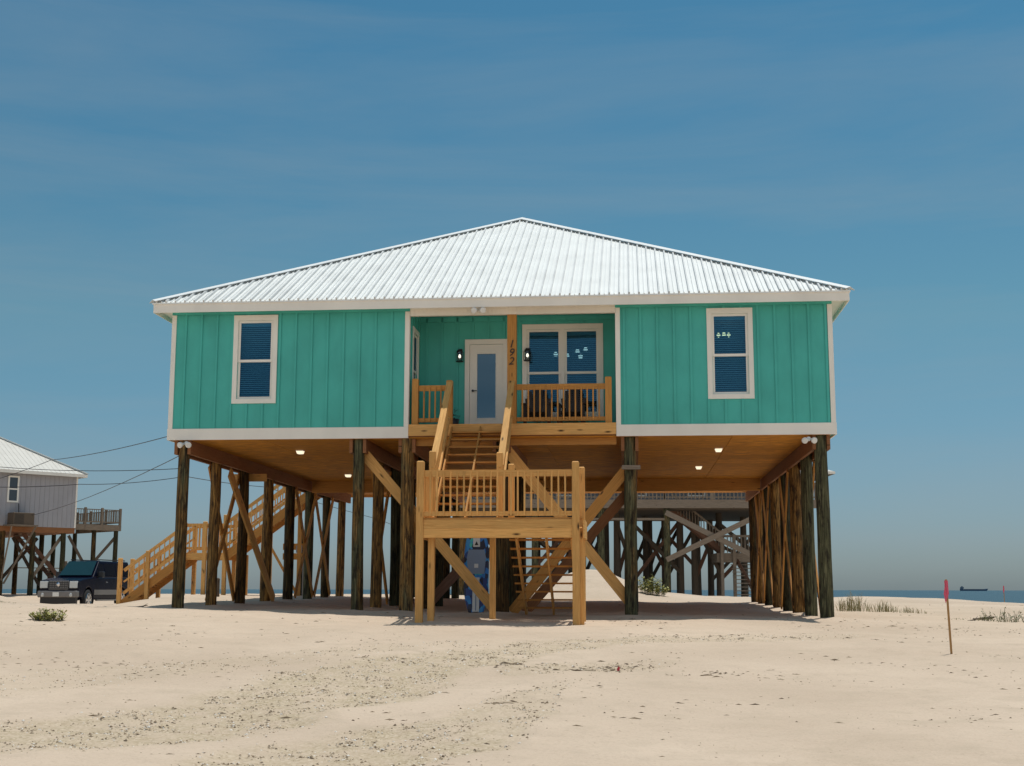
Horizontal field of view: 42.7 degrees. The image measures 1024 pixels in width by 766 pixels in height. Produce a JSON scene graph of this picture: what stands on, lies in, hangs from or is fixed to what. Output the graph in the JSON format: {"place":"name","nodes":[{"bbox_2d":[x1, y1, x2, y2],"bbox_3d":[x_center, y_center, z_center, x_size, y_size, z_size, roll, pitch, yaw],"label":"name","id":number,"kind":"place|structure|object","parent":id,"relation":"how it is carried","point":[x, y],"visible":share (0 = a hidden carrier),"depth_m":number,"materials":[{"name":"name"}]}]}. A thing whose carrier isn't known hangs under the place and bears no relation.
{"place":"outdoors","nodes":[
{"label":"outdoors","id":0,"kind":"place"},
{"bbox_2d":[3,467,177,470],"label":"power line","id":1,"kind":"object","parent":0,"point":[88,470],"visible":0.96,"depth_m":55.17,"materials":[{"name":"black metal"}]},
{"bbox_2d":[28,477,176,486],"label":"power line","id":2,"kind":"object","parent":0,"point":[98,484],"visible":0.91,"depth_m":57.11,"materials":[{"name":"black metal"}]},
{"bbox_2d":[190,477,389,523],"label":"power line","id":3,"kind":"object","parent":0,"point":[260,486],"visible":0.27,"depth_m":62.60,"materials":[{"name":"black metal"}]},
{"bbox_2d":[0,633,856,765],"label":"shell gravel","id":4,"kind":"structure","parent":0,"point":[271,696],"depth_m":15.64,"materials":[{"name":"beige gravel"}]},
{"bbox_2d":[453,409,458,423],"bbox_3d":[-1.512,0.934,33.499,0.420,0.547,0.395,-1,-9,5],"label":"plant pot","id":5,"kind":"object","parent":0,"point":[455,421],"visible":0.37,"depth_m":33.38,"materials":[{"name":"black ceramic"}]},
{"bbox_2d":[0,569,1023,765],"bbox_3d":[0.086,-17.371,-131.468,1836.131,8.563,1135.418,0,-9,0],"label":"sand ground","id":6,"kind":"structure","parent":0,"point":[769,730],"depth_m":17.86,"materials":[{"name":"beige sand"}]},
{"bbox_2d":[29,607,67,620],"bbox_3d":[-9.493,4.766,26.953,0.814,0.326,0.724,0,-9,0],"label":"beach plant","id":7,"kind":"object","parent":6,"relation":"on","point":[46,615],"visible":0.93,"depth_m":26.79,"materials":[{"name":"green plant"}]},
{"bbox_2d":[0,437,121,595],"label":"grey house","id":8,"kind":"structure","parent":6,"relation":"on","point":[15,489],"depth_m":80.93,"materials":[{"name":"grey wood"}]},
{"bbox_2d":[7,475,19,502],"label":"window","id":9,"kind":"structure","parent":8,"relation":"in","point":[13,481],"depth_m":79.03,"materials":[{"name":"white paint"}]},
{"bbox_2d":[7,503,34,524],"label":"air conditioner","id":10,"kind":"object","parent":8,"relation":"on","point":[18,517],"visible":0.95,"depth_m":78.30,"materials":[{"name":"black metal"}]},
{"bbox_2d":[37,559,129,603],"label":"parked car","id":11,"kind":"object","parent":6,"relation":"on","point":[85,581],"visible":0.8,"depth_m":65.56,"materials":[{"name":"black paint"}]},
{"bbox_2d":[217,578,219,596],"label":"short post","id":12,"kind":"object","parent":6,"relation":"on","point":[218,585],"visible":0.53,"depth_m":49.35,"materials":[{"name":"grey wood"}]},
{"bbox_2d":[116,485,415,603],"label":"staircase","id":13,"kind":"structure","parent":6,"relation":"on","point":[154,583],"depth_m":53.40,"materials":[{"name":"brown wood"}]},
{"bbox_2d":[283,540,303,595],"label":"meter rack","id":14,"kind":"object","parent":6,"relation":"on","point":[295,558],"visible":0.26,"depth_m":53.99,"materials":[{"name":"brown wood"}]},
{"bbox_2d":[464,538,488,612],"bbox_3d":[-0.887,4.637,32.693,0.620,2.150,0.288,-1,-9,5],"label":"paddle board","id":15,"kind":"object","parent":6,"relation":"on","point":[476,559],"visible":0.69,"depth_m":32.65,"materials":[{"name":"blue plastic"}]},
{"bbox_2d":[415,381,586,624],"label":"front staircase","id":16,"kind":"structure","parent":6,"relation":"on","point":[430,526],"depth_m":27.66,"materials":[{"name":"brown wood"}]},
{"bbox_2d":[149,217,853,617],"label":"beach house","id":17,"kind":"structure","parent":6,"relation":"on","point":[335,369],"depth_m":32.98,"materials":[{"name":"teal paint"}]},
{"bbox_2d":[2,436,166,477],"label":"power line","id":18,"kind":"object","parent":17,"relation":"attached to","point":[89,454],"visible":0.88,"depth_m":50.64,"materials":[{"name":"black metal"}]},
{"bbox_2d":[34,456,178,514],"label":"power line","id":19,"kind":"object","parent":17,"relation":"attached to","point":[114,486],"visible":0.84,"depth_m":52.01,"materials":[{"name":"black metal"}]},
{"bbox_2d":[177,441,190,447],"bbox_3d":[-8.133,1.536,32.610,0.371,0.186,0.265,-1,-9,5],"label":"flood light","id":20,"kind":"object","parent":17,"relation":"attached to","point":[186,444],"visible":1,"depth_m":32.51,"materials":[{"name":"white plastic"}]},
{"bbox_2d":[231,315,277,403],"bbox_3d":[-6.441,-0.587,32.996,1.130,2.250,0.214,-1,-9,5],"label":"window","id":21,"kind":"structure","parent":17,"relation":"in","point":[239,348],"depth_m":32.99,"materials":[{"name":"white paint"}]},
{"bbox_2d":[296,450,304,453],"bbox_3d":[-5.675,1.854,35.111,0.200,0.090,0.200,-1,-9,5],"label":"ceiling light","id":22,"kind":"object","parent":17,"relation":"attached to","point":[300,451],"visible":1,"depth_m":35.02,"materials":[{"name":"white plastic"}]},
{"bbox_2d":[412,326,419,378],"bbox_3d":[-2.507,-0.330,33.498,0.100,2.110,0.910,-1,-9,5],"label":"window","id":23,"kind":"structure","parent":17,"relation":"in","point":[415,372],"depth_m":33.79,"materials":[{"name":"white paint"}]},
{"bbox_2d":[456,349,463,362],"bbox_3d":[-1.353,-0.721,33.959,0.204,0.360,0.240,-1,-9,5],"label":"wall lantern","id":24,"kind":"object","parent":17,"relation":"attached to","point":[460,353],"depth_m":33.92,"materials":[{"name":"black metal"}]},
{"bbox_2d":[471,307,485,312],"bbox_3d":[-0.817,-1.788,32.258,0.371,0.186,0.265,-1,-9,5],"label":"flood light","id":25,"kind":"object","parent":17,"relation":"attached to","point":[478,309],"visible":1,"depth_m":32.16,"materials":[{"name":"white plastic"}]},
{"bbox_2d":[464,339,506,423],"bbox_3d":[-0.666,0.052,33.893,1.120,2.407,0.150,-1,-9,5],"label":"front door","id":26,"kind":"structure","parent":17,"relation":"in","point":[485,365],"depth_m":33.93,"materials":[{"name":"white paint"}]},
{"bbox_2d":[524,348,530,361],"bbox_3d":[0.400,-0.744,33.801,0.204,0.360,0.240,-1,-9,5],"label":"wall lantern","id":27,"kind":"object","parent":17,"relation":"attached to","point":[527,351],"depth_m":33.76,"materials":[{"name":"black metal"}]},
{"bbox_2d":[521,390,550,422],"bbox_3d":[0.644,0.595,33.127,0.790,1.140,0.989,0,-9,3],"label":"porch chair","id":28,"kind":"object","parent":17,"relation":"on","point":[525,409],"visible":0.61,"depth_m":33.32,"materials":[{"name":"brown wood"}]},
{"bbox_2d":[522,323,603,416],"bbox_3d":[1.322,-0.297,33.864,2.090,2.470,0.214,-1,-9,5],"label":"window","id":29,"kind":"structure","parent":17,"relation":"in","point":[588,331],"depth_m":33.91,"materials":[{"name":"white paint"}]},
{"bbox_2d":[555,389,588,422],"bbox_3d":[1.529,0.584,33.047,0.790,1.140,0.989,-1,-9,9],"label":"porch chair","id":30,"kind":"object","parent":17,"relation":"on","point":[572,405],"visible":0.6,"depth_m":33.25,"materials":[{"name":"brown wood"}]},
{"bbox_2d":[706,308,754,398],"bbox_3d":[5.321,-0.711,31.936,1.110,2.240,0.214,-1,-9,5],"label":"window","id":31,"kind":"structure","parent":17,"relation":"in","point":[713,315],"depth_m":31.92,"materials":[{"name":"white paint"}]},
{"bbox_2d":[802,437,816,443],"bbox_3d":[7.084,1.363,31.237,0.371,0.186,0.265,-1,-9,5],"label":"flood light","id":32,"kind":"object","parent":17,"relation":"attached to","point":[805,440],"visible":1,"depth_m":31.14,"materials":[{"name":"white plastic"}]},
{"bbox_2d":[3,596,1022,765],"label":"beach debris","id":33,"kind":"object","parent":6,"relation":"on","point":[572,669],"visible":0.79,"depth_m":19.32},
{"bbox_2d":[451,470,834,596],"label":"weathered house","id":34,"kind":"structure","parent":6,"relation":"on","point":[690,511],"depth_m":87.11,"materials":[{"name":"grey wood"}]},
{"bbox_2d":[688,493,704,495],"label":"window","id":35,"kind":"structure","parent":34,"relation":"in","point":[689,494],"depth_m":89.31,"materials":[{"name":"grey glass"}]},
{"bbox_2d":[638,574,669,595],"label":"beach plant","id":36,"kind":"object","parent":6,"relation":"on","point":[651,587],"visible":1,"depth_m":57.21,"materials":[{"name":"green plant"}]},
{"bbox_2d":[835,588,870,611],"bbox_3d":[10.295,6.575,39.670,1.329,0.720,1.461,0,-9,0],"label":"grass tuft","id":37,"kind":"object","parent":6,"relation":"on","point":[853,607],"visible":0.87,"depth_m":39.53,"materials":[{"name":"green plant"}]},
{"bbox_2d":[868,600,899,611],"bbox_3d":[10.985,6.604,38.865,0.950,0.430,1.098,-5,-10,31],"label":"grass tuft","id":38,"kind":"object","parent":6,"relation":"on","point":[883,609],"visible":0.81,"depth_m":38.86,"materials":[{"name":"plant"}]},
{"bbox_2d":[891,606,926,613],"bbox_3d":[11.480,6.544,37.828,0.954,0.284,1.099,3,-9,-17],"label":"grass tuft","id":39,"kind":"object","parent":6,"relation":"on","point":[905,610],"visible":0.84,"depth_m":37.78,"materials":[{"name":"plant"}]},
{"bbox_2d":[944,579,952,653],"bbox_3d":[7.236,3.976,21.736,0.107,1.421,0.061,0,-9,0],"label":"survey stake","id":40,"kind":"object","parent":6,"relation":"on","point":[946,591],"visible":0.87,"depth_m":21.77,"materials":[{"name":"brown wood"}]},
{"bbox_2d":[945,618,1021,621],"bbox_3d":[11.967,5.906,32.698,2.528,0.141,1.557,0,-9,0],"label":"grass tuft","id":41,"kind":"object","parent":6,"relation":"on","point":[983,620],"visible":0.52,"depth_m":32.65,"materials":[{"name":"plant"}]},
{"bbox_2d":[979,607,1020,621],"bbox_3d":[11.918,5.680,32.038,0.972,0.411,0.980,-4,-10,25],"label":"beach plant","id":42,"kind":"object","parent":6,"relation":"on","point":[1006,619],"visible":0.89,"depth_m":32.12,"materials":[{"name":"plant"}]},
{"bbox_2d":[0,0,1023,590],"label":"sky","id":43,"kind":"structure","parent":0,"point":[150,150],"materials":[{"name":"blue"}]},
{"bbox_2d":[2,589,1023,602],"bbox_3d":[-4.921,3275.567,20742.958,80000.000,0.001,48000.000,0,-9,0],"label":"sea","id":44,"kind":"structure","parent":0,"point":[1014,596],"depth_m":1807.52,"materials":[{"name":"liquid"}]},
{"bbox_2d":[960,586,987,590],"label":"cargo ship","id":45,"kind":"object","parent":44,"relation":"on","point":[962,588],"visible":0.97,"depth_m":6905.32}
]}

